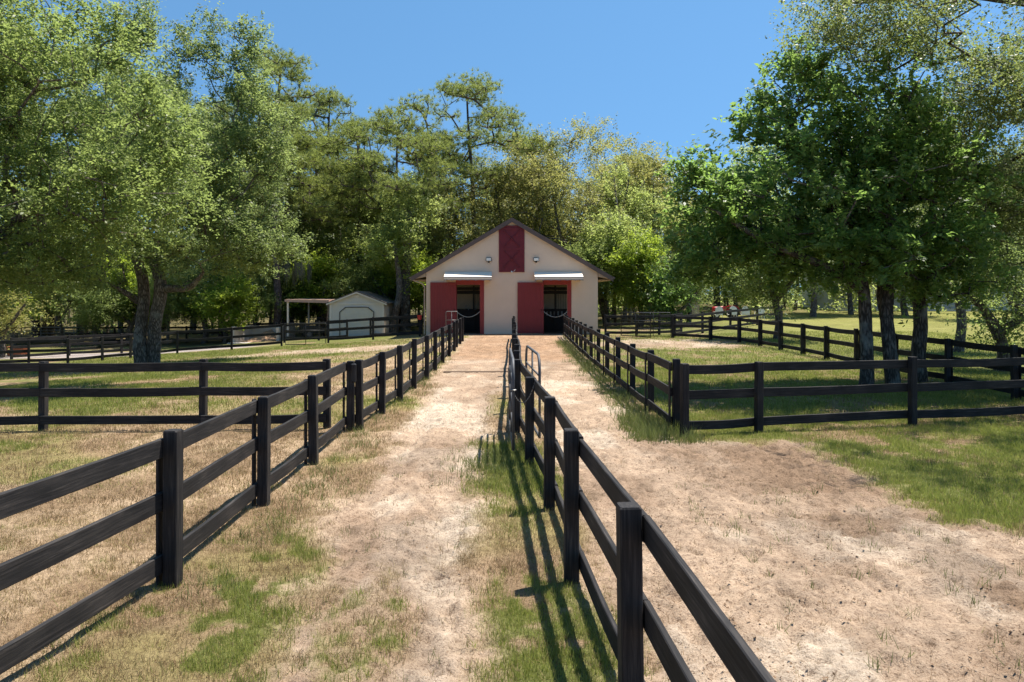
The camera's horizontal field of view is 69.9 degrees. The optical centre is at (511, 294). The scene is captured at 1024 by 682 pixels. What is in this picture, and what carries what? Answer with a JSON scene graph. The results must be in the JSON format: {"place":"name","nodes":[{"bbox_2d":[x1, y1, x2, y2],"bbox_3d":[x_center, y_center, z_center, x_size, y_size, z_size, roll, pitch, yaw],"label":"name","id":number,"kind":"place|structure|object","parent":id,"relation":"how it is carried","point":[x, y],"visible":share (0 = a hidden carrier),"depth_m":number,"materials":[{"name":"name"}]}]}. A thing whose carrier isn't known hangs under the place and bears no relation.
{"place":"outdoors","nodes":[
{"label":"outdoors","id":0,"kind":"place"},
{"bbox_2d":[0,295,1023,681],"bbox_3d":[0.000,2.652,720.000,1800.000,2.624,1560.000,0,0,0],"label":"ground","id":1,"kind":"structure","parent":0,"point":[724,565],"depth_m":7.74,"materials":[{"name":"soil"}]},
{"bbox_2d":[0,280,51,344],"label":"shrub","id":2,"kind":"object","parent":1,"relation":"on","point":[14,334],"visible":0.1,"depth_m":56.47,"materials":[{"name":"green plant"}]},
{"bbox_2d":[0,284,61,357],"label":"bush","id":3,"kind":"object","parent":1,"relation":"on","point":[12,321],"visible":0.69,"depth_m":45.96,"materials":[{"name":"green plant"}]},
{"bbox_2d":[21,327,60,337],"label":"farm gate","id":4,"kind":"structure","parent":1,"relation":"on","point":[40,330],"depth_m":57.52,"materials":[{"name":"grey metal"}]},
{"bbox_2d":[14,258,72,335],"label":"leaning tree","id":5,"kind":"object","parent":1,"relation":"on","point":[44,324],"depth_m":61.85,"materials":[{"name":"brown wood"}]},
{"bbox_2d":[0,34,128,335],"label":"pine tree","id":6,"kind":"object","parent":1,"relation":"on","point":[48,105],"visible":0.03,"depth_m":61.81,"materials":[{"name":"green plant"}]},
{"bbox_2d":[17,250,112,343],"bbox_3d":[-36.358,0.061,59.309,8.233,8.267,8.678,0,0,16],"label":"shrub","id":7,"kind":"object","parent":1,"relation":"on","point":[56,312],"visible":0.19,"depth_m":58.81,"materials":[{"name":"green plant"}]},
{"bbox_2d":[47,250,92,335],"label":"leaning tree","id":8,"kind":"object","parent":1,"relation":"on","point":[51,319],"visible":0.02,"depth_m":62.77,"materials":[{"name":"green plant"}]},
{"bbox_2d":[1,42,151,332],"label":"pine tree","id":9,"kind":"object","parent":1,"relation":"on","point":[91,60],"visible":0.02,"depth_m":66.91,"materials":[{"name":"green plant"}]},
{"bbox_2d":[10,333,147,359],"bbox_3d":[-27.682,3.464,48.036,0.601,1.701,9.050,0,0,40],"label":"board fence","id":10,"kind":"object","parent":1,"relation":"on","point":[120,350],"visible":0.64,"depth_m":47.24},
{"bbox_2d":[60,274,136,344],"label":"shrub","id":11,"kind":"object","parent":1,"relation":"on","point":[91,311],"visible":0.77,"depth_m":56.61,"materials":[{"name":"green plant"}]},
{"bbox_2d":[0,0,234,320],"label":"oak tree","id":12,"kind":"object","parent":1,"relation":"on","point":[27,208],"visible":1,"depth_m":21.80,"materials":[{"name":"green plant"}]},
{"bbox_2d":[89,251,173,343],"bbox_3d":[-30.077,0.025,59.509,8.437,8.553,6.770,0,0,-21],"label":"shrub","id":13,"kind":"object","parent":1,"relation":"on","point":[133,286],"visible":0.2,"depth_m":58.63,"materials":[{"name":"green plant"}]},
{"bbox_2d":[87,216,182,331],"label":"oak tree","id":14,"kind":"object","parent":1,"relation":"on","point":[120,330],"visible":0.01,"depth_m":75.75,"materials":[{"name":"green plant"}]},
{"bbox_2d":[0,323,282,362],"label":"board fence","id":15,"kind":"object","parent":1,"relation":"on","point":[102,356],"visible":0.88,"depth_m":43.68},
{"bbox_2d":[0,0,318,362],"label":"oak tree","id":16,"kind":"object","parent":1,"relation":"on","point":[145,348],"visible":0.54,"depth_m":34.72,"materials":[{"name":"green plant"}]},
{"bbox_2d":[78,69,240,330],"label":"pine tree","id":17,"kind":"object","parent":1,"relation":"on","point":[161,130],"visible":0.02,"depth_m":79.44,"materials":[{"name":"green plant"}]},
{"bbox_2d":[121,262,208,343],"bbox_3d":[-27.059,0.773,57.833,6.769,6.797,7.134,0,0,-28],"label":"shrub","id":18,"kind":"object","parent":1,"relation":"on","point":[168,320],"visible":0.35,"depth_m":56.93,"materials":[{"name":"green plant"}]},
{"bbox_2d":[0,359,330,430],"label":"board fence","id":19,"kind":"object","parent":1,"relation":"on","point":[43,392],"visible":0.79,"depth_m":14.23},
{"bbox_2d":[41,320,293,342],"bbox_3d":[-28.351,3.249,60.539,20.467,2.132,0.192,0,0,-3],"label":"board fence","id":20,"kind":"object","parent":1,"relation":"on","point":[186,328],"visible":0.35,"depth_m":60.41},
{"bbox_2d":[104,138,246,329],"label":"oak tree","id":21,"kind":"object","parent":1,"relation":"on","point":[193,324],"visible":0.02,"depth_m":75.49,"materials":[{"name":"green plant"}]},
{"bbox_2d":[0,361,354,674],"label":"board fence","id":22,"kind":"object","parent":1,"relation":"on","point":[164,504],"visible":0.94,"depth_m":6.53,"materials":[{"name":"wood"}]},
{"bbox_2d":[351,363,356,427],"bbox_3d":[-3.024,1.935,13.990,0.100,1.230,0.100,0,0,0],"label":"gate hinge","id":23,"kind":"object","parent":22,"relation":"attached to","point":[353,372],"visible":1,"depth_m":13.97,"materials":[{"name":"metal"}]},
{"bbox_2d":[146,248,263,343],"bbox_3d":[-24.813,0.171,58.504,9.710,8.217,8.816,0,0,-12],"label":"shrub","id":24,"kind":"object","parent":1,"relation":"on","point":[203,324],"visible":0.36,"depth_m":57.93,"materials":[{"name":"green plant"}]},
{"bbox_2d":[151,96,286,336],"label":"pine tree","id":25,"kind":"object","parent":1,"relation":"on","point":[227,116],"visible":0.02,"depth_m":65.64,"materials":[{"name":"green plant"}]},
{"bbox_2d":[180,267,265,342],"bbox_3d":[-22.359,0.733,56.397,5.304,6.700,6.609,0,0,26],"label":"shrub","id":26,"kind":"object","parent":1,"relation":"on","point":[220,295],"visible":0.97,"depth_m":55.96,"materials":[{"name":"green plant"}]},
{"bbox_2d":[184,196,310,316],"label":"oak tree","id":27,"kind":"object","parent":1,"relation":"on","point":[255,235],"visible":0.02,"depth_m":72.92,"materials":[{"name":"green plant"}]},
{"bbox_2d":[198,251,315,325],"bbox_3d":[-21.640,-0.416,60.985,9.218,8.782,8.746,0,0,19],"label":"shrub","id":28,"kind":"object","parent":1,"relation":"on","point":[265,300],"visible":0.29,"depth_m":60.13,"materials":[{"name":"green plant"}]},
{"bbox_2d":[227,325,294,343],"bbox_3d":[-19.153,3.123,56.430,3.900,1.350,4.000,0,0,6],"label":"storage bin","id":29,"kind":"object","parent":1,"relation":"on","point":[251,331],"visible":0.32,"depth_m":57.10,"materials":[{"name":"concrete"}]},
{"bbox_2d":[240,329,275,341],"bbox_3d":[-19.206,3.192,56.913,3.200,0.871,2.550,0,0,6],"label":"earth pile","id":30,"kind":"object","parent":29,"relation":"in","point":[263,338],"visible":0.58,"depth_m":56.52,"materials":[{"name":"soil"}]},
{"bbox_2d":[188,41,340,324],"bbox_3d":[-20.058,-8.123,60.443,12.612,24.332,12.371,0,0,0],"label":"pine tree","id":31,"kind":"object","parent":1,"relation":"on","point":[304,142],"visible":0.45,"depth_m":59.65,"materials":[{"name":"green plant"}]},
{"bbox_2d":[279,260,312,287],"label":"hanging moss","id":32,"kind":"object","parent":31,"relation":"hanging from","point":[297,271],"visible":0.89,"depth_m":60.61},
{"bbox_2d":[253,269,327,326],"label":"shrub","id":33,"kind":"object","parent":1,"relation":"on","point":[292,315],"visible":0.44,"depth_m":61.89,"materials":[{"name":"green plant"}]},
{"bbox_2d":[236,99,352,325],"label":"pine tree","id":34,"kind":"object","parent":1,"relation":"on","point":[310,220],"visible":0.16,"depth_m":65.47,"materials":[{"name":"green plant"}]},
{"bbox_2d":[285,323,325,344],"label":"gate","id":35,"kind":"structure","parent":1,"relation":"on","point":[306,333],"depth_m":46.85,"materials":[{"name":"metal"}]},
{"bbox_2d":[265,205,347,333],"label":"oak tree","id":36,"kind":"object","parent":1,"relation":"on","point":[301,229],"visible":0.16,"depth_m":66.45,"materials":[{"name":"green plant"}]},
{"bbox_2d":[241,86,377,326],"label":"pine tree","id":37,"kind":"object","parent":1,"relation":"on","point":[322,104],"visible":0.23,"depth_m":70.82,"materials":[{"name":"green plant"}]},
{"bbox_2d":[254,100,372,321],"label":"pine tree","id":38,"kind":"object","parent":1,"relation":"on","point":[329,160],"visible":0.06,"depth_m":74.21,"materials":[{"name":"green plant"}]},
{"bbox_2d":[300,317,326,336],"bbox_3d":[-14.880,2.551,56.211,2.446,1.571,1.400,0,0,-29],"label":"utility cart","id":39,"kind":"object","parent":1,"relation":"on","point":[308,328],"visible":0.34,"depth_m":55.72,"materials":[{"name":"metal"}]},
{"bbox_2d":[279,247,351,325],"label":"shrub","id":40,"kind":"object","parent":1,"relation":"on","point":[318,265],"visible":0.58,"depth_m":62.18,"materials":[{"name":"green plant"}]},
{"bbox_2d":[283,319,347,342],"bbox_3d":[-13.800,2.759,51.590,4.537,1.996,0.232,0,0,-1],"label":"board fence","id":41,"kind":"object","parent":1,"relation":"on","point":[291,339],"visible":0.61,"depth_m":51.60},
{"bbox_2d":[270,160,374,278],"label":"oak tree","id":42,"kind":"object","parent":1,"relation":"on","point":[329,246],"visible":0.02,"depth_m":79.38,"materials":[{"name":"green plant"}]},
{"bbox_2d":[284,291,393,335],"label":"shed","id":43,"kind":"structure","parent":1,"relation":"on","point":[360,304],"depth_m":55.50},
{"bbox_2d":[339,307,373,335],"bbox_3d":[-11.750,2.067,55.456,2.610,2.205,0.082,0,0,0],"label":"roll up door","id":44,"kind":"structure","parent":43,"relation":"in","point":[347,312],"depth_m":55.46,"materials":[{"name":"white metal"}]},
{"bbox_2d":[318,252,389,314],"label":"shrub","id":45,"kind":"object","parent":1,"relation":"on","point":[337,286],"visible":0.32,"depth_m":61.94,"materials":[{"name":"green plant"}]},
{"bbox_2d":[306,119,402,266],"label":"pine tree","id":46,"kind":"object","parent":1,"relation":"on","point":[337,199],"visible":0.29,"depth_m":68.86,"materials":[{"name":"green plant"}]},
{"bbox_2d":[334,194,376,266],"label":"oak tree","id":47,"kind":"object","parent":1,"relation":"on","point":[350,243],"visible":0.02,"depth_m":82.78,"materials":[{"name":"plant"}]},
{"bbox_2d":[336,257,395,299],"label":"shrub","id":48,"kind":"object","parent":1,"relation":"on","point":[368,284],"visible":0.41,"depth_m":61.18,"materials":[{"name":"green plant"}]},
{"bbox_2d":[327,314,420,342],"bbox_3d":[-9.007,2.390,48.021,6.027,2.225,0.270,0,0,-9],"label":"board fence","id":49,"kind":"object","parent":1,"relation":"on","point":[372,327],"visible":0.98,"depth_m":48.04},
{"bbox_2d":[316,179,438,287],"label":"oak tree","id":50,"kind":"object","parent":1,"relation":"on","point":[343,236],"visible":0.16,"depth_m":66.94,"materials":[{"name":"green plant"}]},
{"bbox_2d":[353,207,425,332],"bbox_3d":[-9.688,-1.899,57.976,6.194,10.091,5.848,0,0,0],"label":"leaning tree","id":51,"kind":"object","parent":1,"relation":"on","point":[400,239],"visible":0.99,"depth_m":57.70,"materials":[{"name":"plant"}]},
{"bbox_2d":[308,104,474,323],"bbox_3d":[-9.883,-6.598,63.663,14.780,20.141,16.764,0,0,16],"label":"pine tree","id":52,"kind":"object","parent":1,"relation":"on","point":[432,170],"visible":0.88,"depth_m":60.94,"materials":[{"name":"green plant"}]},
{"bbox_2d":[369,315,422,337],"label":"board fence","id":53,"kind":"object","parent":1,"relation":"on","point":[370,330],"visible":0.43,"depth_m":51.26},
{"bbox_2d":[353,232,441,329],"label":"tree","id":54,"kind":"object","parent":1,"relation":"on","point":[415,296],"visible":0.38,"depth_m":60.68,"materials":[{"name":"green plant"}]},
{"bbox_2d":[10,176,798,336],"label":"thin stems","id":55,"kind":"object","parent":1,"relation":"on","point":[629,310],"visible":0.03,"depth_m":71.59,"materials":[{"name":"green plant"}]},
{"bbox_2d":[354,317,463,429],"bbox_3d":[-2.739,2.087,27.286,0.461,1.728,26.365,0,0,0],"label":"board fence","id":56,"kind":"object","parent":1,"relation":"on","point":[361,411],"visible":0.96,"depth_m":17.81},
{"bbox_2d":[374,171,456,330],"bbox_3d":[-7.783,-3.307,59.051,6.357,12.709,5.785,0,0,-29],"label":"leaning tree","id":57,"kind":"object","parent":1,"relation":"on","point":[413,204],"visible":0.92,"depth_m":58.67,"materials":[{"name":"green plant"}]},
{"bbox_2d":[390,215,443,326],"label":"pine tree","id":58,"kind":"object","parent":1,"relation":"on","point":[428,246],"visible":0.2,"depth_m":65.85,"materials":[{"name":"green plant"}]},
{"bbox_2d":[367,166,491,257],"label":"oak tree","id":59,"kind":"object","parent":1,"relation":"on","point":[445,222],"visible":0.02,"depth_m":78.22,"materials":[{"name":"green plant"}]},
{"bbox_2d":[402,171,522,261],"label":"oak tree","id":60,"kind":"object","parent":1,"relation":"on","point":[463,226],"visible":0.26,"depth_m":66.39,"materials":[{"name":"plant"}]},
{"bbox_2d":[443,371,508,372],"bbox_3d":[-1.150,2.630,24.611,2.300,0.103,0.128,0,0,-1],"label":"timber","id":61,"kind":"object","parent":1,"relation":"on","point":[472,371],"visible":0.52,"depth_m":24.55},
{"bbox_2d":[384,67,573,238],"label":"pine tree","id":62,"kind":"object","parent":1,"relation":"on","point":[490,113],"visible":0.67,"depth_m":67.57,"materials":[{"name":"green plant"}]},
{"bbox_2d":[409,218,614,335],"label":"barn","id":63,"kind":"structure","parent":1,"relation":"on","point":[496,279],"depth_m":48.00,"materials":[{"name":"paint"}]},
{"bbox_2d":[430,282,455,332],"bbox_3d":[-4.498,0.880,47.886,1.684,3.320,0.107,0,0,0],"label":"sliding door","id":64,"kind":"structure","parent":63,"relation":"in","point":[442,294],"depth_m":47.88,"materials":[{"name":"wood"}]},
{"bbox_2d":[501,227,521,269],"bbox_3d":[-0.020,-2.980,47.941,1.400,2.800,0.132,0,0,0],"label":"loft door","id":65,"kind":"structure","parent":63,"relation":"in","point":[511,237],"depth_m":47.96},
{"bbox_2d":[518,282,542,332],"bbox_3d":[1.202,0.880,47.907,1.684,3.320,0.065,0,0,0],"label":"sliding door","id":66,"kind":"structure","parent":63,"relation":"in","point":[530,294],"depth_m":47.88,"materials":[{"name":"wood"}]},
{"bbox_2d":[509,348,514,450],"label":"tube gate","id":67,"kind":"structure","parent":1,"relation":"on","point":[512,396],"depth_m":11.46,"materials":[{"name":"grey metal"}]},
{"bbox_2d":[434,150,599,245],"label":"oak tree","id":68,"kind":"object","parent":1,"relation":"on","point":[507,185],"visible":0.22,"depth_m":68.93,"materials":[{"name":"green plant"}]},
{"bbox_2d":[453,134,580,240],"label":"oak tree","id":69,"kind":"object","parent":1,"relation":"on","point":[488,158],"visible":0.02,"depth_m":82.61,"materials":[{"name":"green plant"}]},
{"bbox_2d":[23,210,1023,334],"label":"wood","id":70,"kind":"object","parent":1,"relation":"on","point":[757,297],"visible":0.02,"depth_m":74.38,"materials":[{"name":"green plant"}]},
{"bbox_2d":[467,112,645,265],"bbox_3d":[3.893,-6.640,66.314,15.908,19.126,15.268,0,0,0],"label":"oak tree","id":71,"kind":"object","parent":1,"relation":"on","point":[558,179],"visible":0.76,"depth_m":64.37,"materials":[{"name":"plant"}]},
{"bbox_2d":[558,220,623,325],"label":"leaning tree","id":72,"kind":"object","parent":1,"relation":"on","point":[604,311],"visible":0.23,"depth_m":59.59,"materials":[{"name":"green plant"}]},
{"bbox_2d":[161,338,1023,681],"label":"weeds","id":73,"kind":"object","parent":1,"relation":"on","point":[649,426],"visible":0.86,"depth_m":11.71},
{"bbox_2d":[565,231,649,325],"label":"tree","id":74,"kind":"object","parent":1,"relation":"on","point":[601,287],"visible":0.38,"depth_m":57.74,"materials":[{"name":"green plant"}]},
{"bbox_2d":[576,196,651,322],"bbox_3d":[8.192,-2.675,60.053,6.003,10.764,6.250,0,0,-35],"label":"leaning tree","id":75,"kind":"object","parent":1,"relation":"on","point":[617,227],"visible":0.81,"depth_m":58.97,"materials":[{"name":"green plant"}]},
{"bbox_2d":[543,114,690,319],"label":"oak tree","id":76,"kind":"object","parent":1,"relation":"on","point":[626,158],"visible":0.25,"depth_m":72.92,"materials":[{"name":"green plant"}]},
{"bbox_2d":[563,314,679,431],"bbox_3d":[3.107,2.088,29.577,0.351,1.726,31.284,0,0,0],"label":"board fence","id":77,"kind":"object","parent":1,"relation":"on","point":[651,359],"visible":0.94,"depth_m":18.69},
{"bbox_2d":[572,152,688,218],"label":"pine tree","id":78,"kind":"object","parent":1,"relation":"on","point":[617,164],"visible":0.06,"depth_m":90.56,"materials":[{"name":"green plant"}]},
{"bbox_2d":[576,155,686,321],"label":"oak tree","id":79,"kind":"object","parent":1,"relation":"on","point":[637,197],"visible":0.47,"depth_m":67.21,"materials":[{"name":"plant"}]},
{"bbox_2d":[593,215,675,326],"bbox_3d":[9.478,-1.586,58.026,7.126,9.030,5.718,0,0,22],"label":"young tree","id":80,"kind":"object","parent":1,"relation":"on","point":[637,260],"visible":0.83,"depth_m":56.84,"materials":[{"name":"green plant"}]},
{"bbox_2d":[621,312,650,337],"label":"gate","id":81,"kind":"structure","parent":1,"relation":"on","point":[635,328],"depth_m":43.68,"materials":[{"name":"metal"}]},
{"bbox_2d":[604,313,682,334],"bbox_3d":[8.717,2.090,46.952,5.951,1.722,1.035,0,0,-23],"label":"board fence","id":82,"kind":"object","parent":1,"relation":"on","point":[658,323],"visible":0.7,"depth_m":46.34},
{"bbox_2d":[512,316,775,681],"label":"board fence","id":83,"kind":"object","parent":1,"relation":"on","point":[636,526],"visible":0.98,"depth_m":4.26,"materials":[{"name":"wood"}]},
{"bbox_2d":[525,345,540,438],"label":"tube gate","id":84,"kind":"structure","parent":83,"relation":"attached to","point":[538,432],"depth_m":12.50,"materials":[{"name":"grey metal"}]},
{"bbox_2d":[579,144,719,265],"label":"oak tree","id":85,"kind":"object","parent":1,"relation":"on","point":[647,177],"visible":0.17,"depth_m":71.30,"materials":[{"name":"green plant"}]},
{"bbox_2d":[637,312,670,335],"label":"gate","id":86,"kind":"structure","parent":1,"relation":"on","point":[653,320],"depth_m":43.86,"materials":[{"name":"metal"}]},
{"bbox_2d":[288,388,1023,681],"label":"litter","id":87,"kind":"object","parent":1,"relation":"on","point":[774,676],"visible":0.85,"depth_m":6.84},
{"bbox_2d":[625,251,705,326],"bbox_3d":[12.249,-0.252,55.636,5.871,6.186,5.840,0,0,-22],"label":"bush","id":88,"kind":"object","parent":1,"relation":"on","point":[657,300],"visible":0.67,"depth_m":55.20,"materials":[{"name":"green plant"}]},
{"bbox_2d":[653,250,733,322],"bbox_3d":[13.637,-0.727,57.725,7.852,6.644,7.129,0,0,37],"label":"shrub","id":89,"kind":"object","parent":1,"relation":"on","point":[700,300],"visible":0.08,"depth_m":57.68,"materials":[{"name":"green plant"}]},
{"bbox_2d":[665,190,759,306],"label":"oak tree","id":90,"kind":"object","parent":1,"relation":"on","point":[716,302],"visible":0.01,"depth_m":73.84,"materials":[{"name":"green plant"}]},
{"bbox_2d":[711,296,740,316],"bbox_3d":[18.076,1.085,62.000,2.268,1.852,1.207,0,0,0],"label":"tractor","id":91,"kind":"object","parent":1,"relation":"on","point":[723,307],"visible":0.46,"depth_m":61.72,"materials":[{"name":"metal"}]},
{"bbox_2d":[674,305,782,336],"bbox_3d":[15.038,1.878,49.960,0.389,2.133,14.987,0,0,44],"label":"board fence","id":92,"kind":"object","parent":1,"relation":"on","point":[702,322],"visible":0.66,"depth_m":48.98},
{"bbox_2d":[707,263,757,307],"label":"shrub","id":93,"kind":"object","parent":1,"relation":"on","point":[734,289],"visible":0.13,"depth_m":68.84,"materials":[{"name":"green plant"}]},
{"bbox_2d":[724,140,790,307],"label":"oak tree","id":94,"kind":"object","parent":1,"relation":"on","point":[745,151],"visible":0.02,"depth_m":82.58,"materials":[{"name":"plant"}]},
{"bbox_2d":[705,189,833,338],"bbox_3d":[14.717,-1.557,40.581,8.309,8.789,7.544,0,0,0],"label":"oak tree","id":95,"kind":"object","parent":1,"relation":"on","point":[773,297],"visible":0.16,"depth_m":40.90,"materials":[{"name":"green plant"}]},
{"bbox_2d":[788,190,848,316],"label":"oak tree","id":96,"kind":"object","parent":1,"relation":"on","point":[813,309],"depth_m":63.88,"materials":[{"name":"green plant"}]},
{"bbox_2d":[650,28,1023,384],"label":"oak tree","id":97,"kind":"object","parent":1,"relation":"on","point":[864,168],"visible":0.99,"depth_m":19.50,"materials":[{"name":"green plant"}]},
{"bbox_2d":[671,315,1023,399],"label":"board fence","id":98,"kind":"object","parent":1,"relation":"on","point":[1016,371],"visible":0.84,"depth_m":27.84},
{"bbox_2d":[680,356,1023,436],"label":"board fence","id":99,"kind":"object","parent":1,"relation":"on","point":[759,392],"visible":0.99,"depth_m":14.31,"materials":[{"name":"wood"}]},
{"bbox_2d":[806,180,919,314],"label":"oak tree","id":100,"kind":"object","parent":1,"relation":"on","point":[850,304],"depth_m":67.97,"materials":[{"name":"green plant"}]},
{"bbox_2d":[759,0,1023,303],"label":"oak tree","id":101,"kind":"object","parent":1,"relation":"on","point":[1008,75],"visible":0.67,"depth_m":19.59,"materials":[{"name":"green plant"}]},
{"bbox_2d":[802,248,1023,310],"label":"hedge","id":102,"kind":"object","parent":1,"relation":"on","point":[822,300],"depth_m":78.42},
{"bbox_2d":[867,210,964,315],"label":"oak tree","id":103,"kind":"object","parent":1,"relation":"on","point":[905,311],"visible":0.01,"depth_m":65.86,"materials":[{"name":"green plant"}]},
{"bbox_2d":[895,131,1023,351],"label":"oak tree","id":104,"kind":"object","parent":1,"relation":"on","point":[960,309],"visible":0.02,"depth_m":32.87,"materials":[{"name":"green plant"}]},
{"bbox_2d":[928,200,1023,370],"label":"sapling","id":105,"kind":"object","parent":1,"relation":"on","point":[1001,330],"visible":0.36,"depth_m":24.89,"materials":[{"name":"plant"}]},
{"bbox_2d":[982,128,1023,186],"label":"oak tree","id":106,"kind":"object","parent":1,"relation":"on","point":[1013,150],"visible":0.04,"depth_m":97.33,"materials":[{"name":"green plant"}]},
{"bbox_2d":[984,196,1023,315],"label":"oak tree","id":107,"kind":"object","parent":1,"relation":"on","point":[1015,309],"visible":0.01,"depth_m":57.69,"materials":[{"name":"green plant"}]},
{"bbox_2d":[0,330,1023,681],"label":"grass","id":108,"kind":"structure","parent":0,"point":[896,442],"depth_m":11.79,"materials":[{"name":"plant"}]},
{"bbox_2d":[0,335,1023,681],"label":"dry grass","id":109,"kind":"structure","parent":0,"point":[80,439],"depth_m":8.24,"materials":[{"name":"plant"}]},
{"bbox_2d":[0,0,1023,294],"label":"sky","id":110,"kind":"structure","parent":0,"point":[666,68],"materials":[{"name":"blue"}]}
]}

